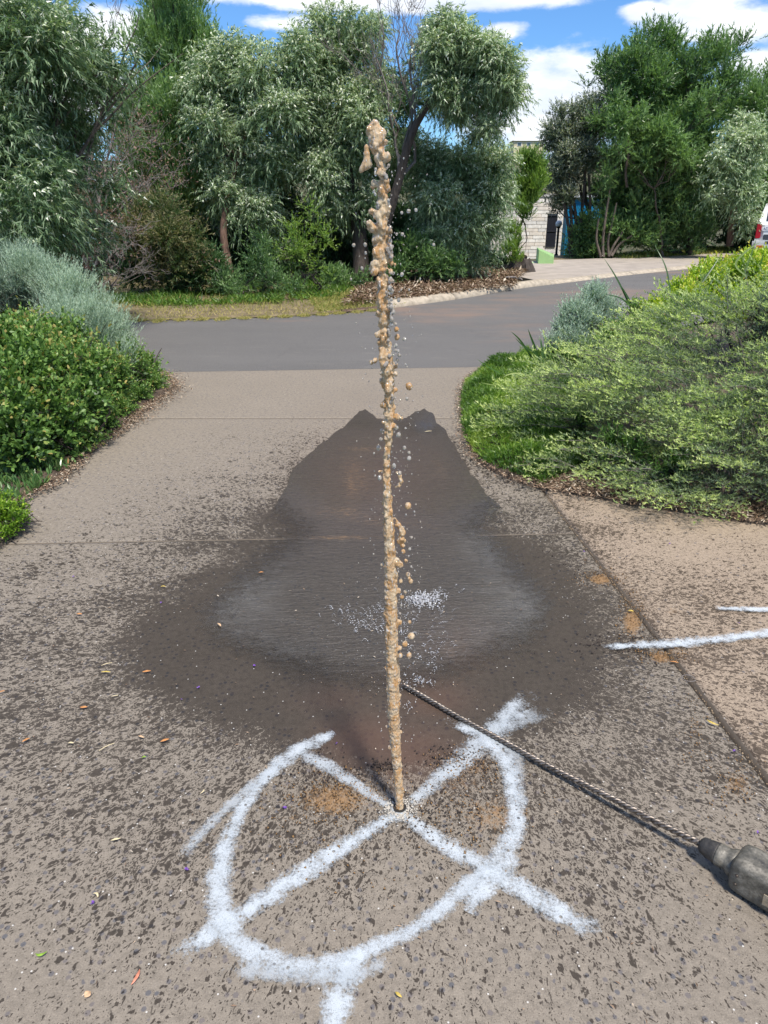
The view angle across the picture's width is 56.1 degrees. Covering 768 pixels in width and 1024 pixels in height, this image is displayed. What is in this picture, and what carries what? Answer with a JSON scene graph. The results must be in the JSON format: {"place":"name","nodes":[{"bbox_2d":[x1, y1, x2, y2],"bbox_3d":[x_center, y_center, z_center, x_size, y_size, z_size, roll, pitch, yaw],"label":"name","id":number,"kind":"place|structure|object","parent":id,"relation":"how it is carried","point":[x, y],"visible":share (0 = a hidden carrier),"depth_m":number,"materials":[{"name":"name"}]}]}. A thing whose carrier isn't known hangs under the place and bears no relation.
{"place":"outdoors","nodes":[
{"label":"outdoors","id":0,"kind":"place"},
{"bbox_2d":[24,272,352,319],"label":"verge","id":1,"kind":"structure","parent":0,"point":[213,315],"depth_m":12.55,"materials":[{"name":"green plant"}]},
{"bbox_2d":[78,188,171,295],"bbox_3d":[-4.816,-4.917,13.265,1.901,2.022,2.618,0,23,0],"label":"dry bush","id":2,"kind":"object","parent":1,"relation":"on","point":[127,269],"visible":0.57,"depth_m":13.15,"materials":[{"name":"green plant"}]},
{"bbox_2d":[43,0,222,284],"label":"dry bush","id":3,"kind":"object","parent":1,"relation":"on","point":[139,185],"visible":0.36,"depth_m":13.96,"materials":[{"name":"brown plant"}]},
{"bbox_2d":[105,0,225,281],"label":"upright tree","id":4,"kind":"object","parent":1,"relation":"on","point":[172,27],"visible":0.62,"depth_m":14.88,"materials":[{"name":"green plant"}]},
{"bbox_2d":[109,182,223,292],"bbox_3d":[-4.656,-5.260,14.358,2.019,2.408,3.512,-18,29,-36],"label":"shrub","id":5,"kind":"object","parent":1,"relation":"on","point":[173,231],"visible":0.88,"depth_m":13.59,"materials":[{"name":"green plant"}]},
{"bbox_2d":[113,236,245,295],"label":"shrub","id":6,"kind":"object","parent":1,"relation":"on","point":[227,269],"visible":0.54,"depth_m":14.20,"materials":[{"name":"green plant"}]},
{"bbox_2d":[108,274,358,304],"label":"weeds","id":7,"kind":"object","parent":1,"relation":"on","point":[130,296],"visible":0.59,"depth_m":13.62,"materials":[{"name":"green plant"}]},
{"bbox_2d":[162,18,331,272],"bbox_3d":[-2.738,-7.326,15.242,3.586,5.005,3.490,0,23,0],"label":"peppermint tree","id":8,"kind":"object","parent":1,"relation":"on","point":[235,94],"visible":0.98,"depth_m":14.30,"materials":[{"name":"green plant"}]},
{"bbox_2d":[123,307,376,322],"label":"edge grass","id":9,"kind":"structure","parent":1,"relation":"on","point":[222,318],"depth_m":11.46,"materials":[{"name":"green plant"}]},
{"bbox_2d":[211,224,312,299],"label":"shrub","id":10,"kind":"object","parent":1,"relation":"on","point":[266,268],"visible":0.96,"depth_m":13.66,"materials":[{"name":"green plant"}]},
{"bbox_2d":[268,191,341,294],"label":"shrub","id":11,"kind":"object","parent":1,"relation":"on","point":[297,249],"visible":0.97,"depth_m":14.01,"materials":[{"name":"green plant"}]},
{"bbox_2d":[0,367,767,1023],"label":"driveway","id":12,"kind":"structure","parent":0,"point":[164,523],"depth_m":2.27,"materials":[{"name":"concrete"}]},
{"bbox_2d":[84,991,90,996],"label":"fallen leaf","id":13,"kind":"object","parent":12,"relation":"on","point":[87,993],"visible":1,"depth_m":1.58,"materials":[{"name":"beige plant"}]},
{"bbox_2d":[0,369,191,502],"bbox_3d":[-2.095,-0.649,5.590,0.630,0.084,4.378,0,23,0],"label":"leaf litter","id":14,"kind":"object","parent":12,"relation":"on","point":[142,406],"visible":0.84,"depth_m":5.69,"materials":[{"name":"brown plant"}]},
{"bbox_2d":[0,488,41,548],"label":"ground cover plant","id":15,"kind":"object","parent":14,"relation":"on","point":[14,515],"visible":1,"depth_m":3.79,"materials":[{"name":"green plant"}]},
{"bbox_2d":[0,230,53,316],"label":"silver bush","id":16,"kind":"object","parent":14,"relation":"on","point":[13,302],"visible":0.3,"depth_m":7.24,"materials":[{"name":"green plant"}]},
{"bbox_2d":[0,439,90,500],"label":"succulent plant","id":17,"kind":"object","parent":14,"relation":"on","point":[32,481],"visible":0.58,"depth_m":4.54,"materials":[{"name":"green plant"}]},
{"bbox_2d":[0,304,126,478],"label":"leafy shrub","id":18,"kind":"object","parent":14,"relation":"on","point":[29,429],"visible":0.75,"depth_m":4.79,"materials":[{"name":"green plant"}]},
{"bbox_2d":[0,238,146,380],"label":"silver bush","id":19,"kind":"object","parent":14,"relation":"on","point":[67,289],"visible":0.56,"depth_m":6.55,"materials":[{"name":"green plant"}]},
{"bbox_2d":[0,295,147,449],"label":"leafy shrub","id":20,"kind":"object","parent":14,"relation":"on","point":[70,393],"visible":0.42,"depth_m":5.09,"materials":[{"name":"green plant"}]},
{"bbox_2d":[45,333,172,461],"bbox_3d":[-2.284,-1.040,5.966,0.639,0.721,2.574,0,23,0],"label":"leafy shrub","id":21,"kind":"object","parent":14,"relation":"on","point":[124,402],"visible":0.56,"depth_m":5.94,"materials":[{"name":"green plant"}]},
{"bbox_2d":[131,969,139,984],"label":"fallen leaf","id":22,"kind":"object","parent":12,"relation":"on","point":[136,976],"visible":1,"depth_m":1.61,"materials":[{"name":"orange plant"}]},
{"bbox_2d":[4,399,731,1014],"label":"driveway specks","id":23,"kind":"object","parent":12,"relation":"on","point":[214,627],"visible":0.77,"depth_m":3.00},
{"bbox_2d":[0,578,736,1022],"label":"driveway litter","id":24,"kind":"object","parent":12,"relation":"on","point":[366,748],"visible":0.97,"depth_m":2.13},
{"bbox_2d":[209,408,548,682],"bbox_3d":[-0.026,-0.104,4.365,1.788,0.001,4.107,0,23,0],"label":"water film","id":25,"kind":"object","parent":12,"relation":"on","point":[330,504],"visible":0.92,"depth_m":3.45,"materials":[{"name":"liquid"}]},
{"bbox_2d":[261,526,518,710],"bbox_3d":[0.155,-0.039,4.190,1.340,0.018,4.570,0,23,0],"label":"splash","id":26,"kind":"object","parent":12,"relation":"on","point":[419,601],"visible":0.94,"depth_m":3.11,"materials":[{"name":"liquid"}]},
{"bbox_2d":[180,699,601,1023],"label":"painted marking","id":27,"kind":"object","parent":12,"relation":"on","point":[224,919],"visible":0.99,"depth_m":1.85,"materials":[{"name":"white paint"}]},
{"bbox_2d":[377,790,421,825],"bbox_3d":[0.046,0.851,2.083,0.133,0.009,0.142,0,23,0],"label":"drill hole","id":28,"kind":"object","parent":12,"relation":"on","point":[392,812],"visible":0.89,"depth_m":2.07,"materials":[{"name":"white concrete"}]},
{"bbox_2d":[366,119,405,809],"bbox_3d":[0.011,0.060,1.746,0.097,1.786,0.046,0,23,0],"label":"water jet","id":29,"kind":"object","parent":28,"relation":"in","point":[379,229],"visible":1,"depth_m":1.63},
{"bbox_2d":[359,144,371,172],"bbox_3d":[-0.036,-0.700,1.428,0.027,0.052,0.016,0,23,0],"label":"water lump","id":30,"kind":"object","parent":29,"relation":"attached to","point":[366,164],"visible":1,"depth_m":1.42,"materials":[{"name":"beige liquid"}]},
{"bbox_2d":[355,130,432,741],"bbox_3d":[0.022,-0.028,1.692,0.190,1.543,0.258,0,23,0],"label":"spray","id":31,"kind":"object","parent":29,"relation":"attached to","point":[396,458],"visible":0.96,"depth_m":1.69,"materials":[{"name":"beige liquid"}]},
{"bbox_2d":[402,641,407,646],"bbox_3d":[0.054,0.342,1.871,0.015,0.018,0.014,6,24,15],"label":"water drop","id":32,"kind":"object","parent":29,"relation":"attached to","point":[404,643],"visible":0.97,"depth_m":1.87,"materials":[{"name":"beige liquid"}]},
{"bbox_2d":[405,502,410,509],"bbox_3d":[0.057,-0.014,1.707,0.015,0.018,0.015,0,23,1],"label":"water drop","id":33,"kind":"object","parent":29,"relation":"attached to","point":[407,505],"visible":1,"depth_m":1.70,"materials":[{"name":"beige liquid"}]},
{"bbox_2d":[406,382,412,389],"bbox_3d":[0.056,-0.283,1.623,0.016,0.018,0.016,-30,32,-15],"label":"water drop","id":34,"kind":"object","parent":29,"relation":"attached to","point":[408,385],"visible":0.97,"depth_m":1.62,"materials":[{"name":"beige liquid"}]},
{"bbox_2d":[408,632,414,639],"bbox_3d":[0.070,0.320,1.864,0.018,0.020,0.019,21,21,40],"label":"water drop","id":35,"kind":"object","parent":29,"relation":"attached to","point":[412,635],"visible":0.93,"depth_m":1.86,"materials":[{"name":"beige liquid"}]},
{"bbox_2d":[264,518,721,860],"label":"wet mud crumbs","id":36,"kind":"object","parent":12,"relation":"on","point":[391,768],"visible":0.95,"depth_m":2.24,"materials":[{"name":"brown soil"}]},
{"bbox_2d":[242,566,765,908],"bbox_3d":[0.699,0.696,2.453,1.166,0.009,2.264,20,30,39],"label":"drilling grit","id":37,"kind":"object","parent":12,"relation":"on","point":[347,817],"visible":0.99,"depth_m":2.15,"materials":[{"name":"gravel"}]},
{"bbox_2d":[402,683,767,911],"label":"rotary drill","id":38,"kind":"object","parent":12,"relation":"on","point":[745,868],"visible":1,"depth_m":1.86,"materials":[{"name":"metal"}]},
{"bbox_2d":[545,494,767,783],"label":"joint debris","id":39,"kind":"object","parent":12,"relation":"on","point":[749,762],"visible":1,"depth_m":2.81,"materials":[{"name":"brown soil"}]},
{"bbox_2d":[609,629,767,648],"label":"painted marking","id":40,"kind":"object","parent":12,"relation":"on","point":[748,634],"visible":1,"depth_m":2.87,"materials":[{"name":"white paint"}]},
{"bbox_2d":[718,607,767,611],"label":"painted marking","id":41,"kind":"object","parent":12,"relation":"on","point":[753,608],"visible":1,"depth_m":3.10,"materials":[{"name":"white paint"}]},
{"bbox_2d":[26,0,767,160],"label":"sky","id":42,"kind":"structure","parent":0,"point":[560,37],"materials":[{"name":"blue"}]},
{"bbox_2d":[57,159,744,340],"bbox_3d":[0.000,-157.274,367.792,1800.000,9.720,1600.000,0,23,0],"label":"ground","id":43,"kind":"structure","parent":0,"point":[624,248],"depth_m":61.26,"materials":[{"name":"brown soil"}]},
{"bbox_2d":[57,174,118,292],"bbox_3d":[-5.602,-5.018,13.273,1.653,2.404,1.642,0,23,0],"label":"twin stem tree","id":44,"kind":"object","parent":43,"relation":"on","point":[84,266],"visible":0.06,"depth_m":13.26,"materials":[{"name":"green plant"}]},
{"bbox_2d":[0,0,182,312],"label":"peppermint tree","id":45,"kind":"object","parent":43,"relation":"on","point":[57,61],"visible":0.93,"depth_m":8.09,"materials":[{"name":"green plant"}]},
{"bbox_2d":[10,122,293,275],"bbox_3d":[-7.512,-8.236,19.785,10.356,4.526,5.042,0,23,0],"label":"dark tree","id":46,"kind":"object","parent":43,"relation":"on","point":[193,210],"visible":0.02,"depth_m":18.80,"materials":[{"name":"green plant"}]},
{"bbox_2d":[186,47,471,277],"bbox_3d":[-1.303,-7.957,17.596,7.216,5.500,3.584,0,23,0],"label":"dark tree","id":47,"kind":"object","parent":43,"relation":"on","point":[339,254],"visible":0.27,"depth_m":17.17,"materials":[{"name":"green plant"}]},
{"bbox_2d":[260,0,404,281],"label":"peppermint tree","id":48,"kind":"object","parent":43,"relation":"on","point":[339,152],"visible":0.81,"depth_m":14.66,"materials":[{"name":"green plant"}]},
{"bbox_2d":[308,0,430,172],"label":"dead tree","id":49,"kind":"object","parent":43,"relation":"on","point":[412,111],"visible":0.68,"depth_m":14.12,"materials":[{"name":"grey wood"}]},
{"bbox_2d":[232,200,510,274],"bbox_3d":[-0.473,-7.583,20.614,8.981,3.093,3.725,0,23,0],"label":"dark tree","id":50,"kind":"object","parent":43,"relation":"on","point":[504,260],"visible":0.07,"depth_m":20.08,"materials":[{"name":"green plant"}]},
{"bbox_2d":[494,142,551,262],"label":"upright tree","id":51,"kind":"object","parent":43,"relation":"on","point":[533,182],"visible":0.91,"depth_m":17.81,"materials":[{"name":"green plant"}]},
{"bbox_2d":[483,194,563,258],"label":"stone house","id":52,"kind":"structure","parent":43,"relation":"on","point":[541,229],"depth_m":33.52,"materials":[{"name":"stone"}]},
{"bbox_2d":[545,216,556,245],"bbox_3d":[7.777,-13.071,33.573,0.437,1.405,0.070,0,23,0],"label":"door","id":53,"kind":"structure","parent":52,"relation":"in","point":[551,224],"depth_m":33.53,"materials":[{"name":"paint"}]},
{"bbox_2d":[532,248,553,263],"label":"green parapet","id":54,"kind":"structure","parent":43,"relation":"on","point":[544,257],"depth_m":22.33,"materials":[{"name":"paint"}]},
{"bbox_2d":[554,220,561,254],"bbox_3d":[6.755,-10.584,28.094,0.250,1.446,0.250,0,23,0],"label":"garden lamp","id":55,"kind":"object","parent":43,"relation":"on","point":[558,224],"visible":0.95,"depth_m":27.97,"materials":[{"name":"black metal"}]},
{"bbox_2d":[595,140,632,257],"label":"multi stem tree","id":56,"kind":"object","parent":43,"relation":"on","point":[609,253],"visible":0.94,"depth_m":24.45,"materials":[{"name":"brown plant"}]},
{"bbox_2d":[591,180,766,251],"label":"dark tree","id":57,"kind":"object","parent":43,"relation":"on","point":[721,239],"visible":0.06,"depth_m":28.79,"materials":[{"name":"green plant"}]},
{"bbox_2d":[690,108,767,250],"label":"flowering tree","id":58,"kind":"object","parent":43,"relation":"on","point":[746,139],"visible":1,"depth_m":22.82,"materials":[{"name":"green plant"}]},
{"bbox_2d":[700,56,767,235],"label":"evergreen tree","id":59,"kind":"object","parent":43,"relation":"on","point":[758,100],"visible":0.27,"depth_m":24.86,"materials":[{"name":"green plant"}]},
{"bbox_2d":[121,269,711,371],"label":"road","id":60,"kind":"structure","parent":0,"point":[474,331],"depth_m":10.03,"materials":[{"name":"grey asphalt"}]},
{"bbox_2d":[375,264,698,307],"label":"kerb","id":61,"kind":"structure","parent":60,"relation":"on","point":[432,298],"depth_m":15.38,"materials":[{"name":"concrete"}]},
{"bbox_2d":[752,203,767,250],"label":"parked car","id":62,"kind":"object","parent":60,"relation":"on","point":[762,236],"visible":0.66,"depth_m":23.40,"materials":[{"name":"white paint"}]},
{"bbox_2d":[342,270,503,311],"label":"mulch bank","id":63,"kind":"structure","parent":0,"point":[362,308],"depth_m":14.19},
{"bbox_2d":[308,286,406,311],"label":"verge grass","id":64,"kind":"structure","parent":63,"relation":"on","point":[334,304],"depth_m":12.83,"materials":[{"name":"green plant"}]},
{"bbox_2d":[317,224,471,286],"bbox_3d":[0.165,-5.619,16.206,3.486,1.664,2.675,0,23,0],"label":"shrub","id":65,"kind":"object","parent":63,"relation":"on","point":[408,261],"visible":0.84,"depth_m":15.42,"materials":[{"name":"green plant"}]},
{"bbox_2d":[339,262,527,306],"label":"mulch chips","id":66,"kind":"object","parent":63,"relation":"on","point":[427,289],"visible":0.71,"depth_m":14.97,"materials":[{"name":"brown wood"}]},
{"bbox_2d":[371,122,528,279],"bbox_3d":[1.545,-6.573,16.130,3.387,3.700,3.078,-10,25,-23],"label":"peppermint tree","id":67,"kind":"object","parent":63,"relation":"on","point":[474,179],"visible":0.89,"depth_m":15.35,"materials":[{"name":"green plant"}]},
{"bbox_2d":[368,0,541,281],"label":"peppermint tree","id":68,"kind":"object","parent":63,"relation":"on","point":[471,67],"visible":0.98,"depth_m":13.30,"materials":[{"name":"green plant"}]},
{"bbox_2d":[505,276,522,280],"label":"fallen branch","id":69,"kind":"object","parent":63,"relation":"on","point":[506,277],"visible":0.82,"depth_m":16.39,"materials":[{"name":"grey wood"}]},
{"bbox_2d":[507,255,535,272],"bbox_3d":[3.610,-6.621,19.279,0.856,0.525,0.710,9,24,20],"label":"tree stump","id":70,"kind":"object","parent":63,"relation":"on","point":[528,266],"visible":0.51,"depth_m":19.11,"materials":[{"name":"brown wood"}]},
{"bbox_2d":[509,138,543,155],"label":"distant house","id":71,"kind":"structure","parent":0,"point":[527,141],"depth_m":169.75,"materials":[{"name":"white paint"}]},
{"bbox_2d":[535,255,603,259],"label":"verge","id":72,"kind":"structure","parent":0,"point":[558,257],"depth_m":25.87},
{"bbox_2d":[557,167,590,255],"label":"thin stem tree","id":73,"kind":"object","parent":72,"relation":"on","point":[568,224],"visible":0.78,"depth_m":25.05,"materials":[{"name":"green plant"}]},
{"bbox_2d":[534,84,616,219],"bbox_3d":[6.572,-11.656,25.135,2.930,5.818,3.085,0,23,0],"label":"flowering tree","id":74,"kind":"object","parent":72,"relation":"on","point":[566,142],"visible":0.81,"depth_m":24.19,"materials":[{"name":"green plant"}]},
{"bbox_2d":[559,201,626,258],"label":"shrub","id":75,"kind":"object","parent":72,"relation":"on","point":[588,249],"visible":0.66,"depth_m":25.12,"materials":[{"name":"green plant"}]},
{"bbox_2d":[580,74,734,256],"bbox_3d":[8.637,-11.030,23.347,4.592,5.493,2.642,0,23,0],"label":"evergreen tree","id":76,"kind":"object","parent":72,"relation":"on","point":[664,135],"visible":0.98,"depth_m":22.64,"materials":[{"name":"green plant"}]},
{"bbox_2d":[574,8,767,257],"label":"evergreen tree","id":77,"kind":"object","parent":72,"relation":"on","point":[650,62],"visible":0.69,"depth_m":23.50,"materials":[{"name":"green plant"}]},
{"bbox_2d":[605,245,747,258],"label":"verge grass","id":78,"kind":"structure","parent":72,"relation":"on","point":[639,254],"depth_m":26.60,"materials":[{"name":"green plant"}]},
{"bbox_2d":[560,195,598,254],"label":"blue shed","id":79,"kind":"structure","parent":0,"point":[578,207],"depth_m":35.41,"materials":[{"name":"paint"}]},
{"bbox_2d":[452,322,767,524],"bbox_3d":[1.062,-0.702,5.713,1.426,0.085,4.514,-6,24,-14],"label":"leaf litter","id":80,"kind":"object","parent":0,"point":[758,508],"visible":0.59,"depth_m":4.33,"materials":[{"name":"brown plant"}]},
{"bbox_2d":[480,330,545,385],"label":"strap leaf plant","id":81,"kind":"object","parent":80,"relation":"on","point":[528,350],"visible":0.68,"depth_m":6.79,"materials":[{"name":"green plant"}]},
{"bbox_2d":[457,343,592,483],"bbox_3d":[1.262,-1.169,6.492,1.267,0.281,4.560,6,23,13],"label":"mat plant","id":82,"kind":"object","parent":80,"relation":"on","point":[476,388],"visible":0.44,"depth_m":5.38,"materials":[{"name":"green plant"}]},
{"bbox_2d":[538,274,628,370],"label":"silver bush","id":83,"kind":"object","parent":80,"relation":"on","point":[577,317],"visible":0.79,"depth_m":7.20,"materials":[{"name":"green plant"}]},
{"bbox_2d":[583,248,716,329],"bbox_3d":[2.678,-2.110,7.141,1.330,0.991,0.401,0,23,0],"label":"strap leaf plant","id":84,"kind":"object","parent":83,"relation":"on","point":[627,297],"visible":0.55,"depth_m":7.16,"materials":[{"name":"green plant"}]},
{"bbox_2d":[460,253,767,509],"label":"needle shrub","id":85,"kind":"object","parent":80,"relation":"on","point":[611,399],"visible":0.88,"depth_m":4.69,"materials":[{"name":"green plant"}]},
{"bbox_2d":[735,243,767,402],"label":"strap leaf plant","id":86,"kind":"object","parent":85,"relation":"on","point":[738,258],"visible":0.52,"depth_m":6.61,"materials":[{"name":"green plant"}]},
{"bbox_2d":[740,285,767,352],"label":"leafy shrub","id":87,"kind":"object","parent":85,"relation":"in","point":[762,328],"visible":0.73,"depth_m":4.74,"materials":[{"name":"green plant"}]},
{"bbox_2d":[544,288,704,379],"bbox_3d":[2.310,-1.685,6.943,1.558,0.902,0.688,-7,24,-16],"label":"leafy shrub","id":88,"kind":"object","parent":80,"relation":"on","point":[634,306],"visible":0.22,"depth_m":6.86,"materials":[{"name":"green plant"}]},
{"bbox_2d":[555,408,699,490],"bbox_3d":[1.445,-0.385,4.557,0.450,0.536,1.156,-10,25,-21],"label":"leafy shrub","id":89,"kind":"object","parent":80,"relation":"on","point":[623,439],"visible":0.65,"depth_m":4.39,"materials":[{"name":"green plant"}]},
{"bbox_2d":[571,376,767,523],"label":"needle shrub","id":90,"kind":"object","parent":80,"relation":"on","point":[717,456],"visible":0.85,"depth_m":4.08,"materials":[{"name":"green plant"}]},
{"bbox_2d":[631,240,767,369],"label":"lime shrub","id":91,"kind":"object","parent":80,"relation":"on","point":[693,272],"visible":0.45,"depth_m":7.50,"materials":[{"name":"green plant"}]},
{"bbox_2d":[700,238,763,286],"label":"strap leaf plant","id":92,"kind":"object","parent":91,"relation":"on","point":[746,267],"visible":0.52,"depth_m":7.39,"materials":[{"name":"green plant"}]},
{"bbox_2d":[519,252,741,280],"bbox_3d":[8.113,-8.078,23.400,16.125,0.137,4.653,-19,29,-38],"label":"crossover","id":93,"kind":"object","parent":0,"point":[560,269],"visible":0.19,"depth_m":21.51,"materials":[{"name":"concrete"}]}
]}

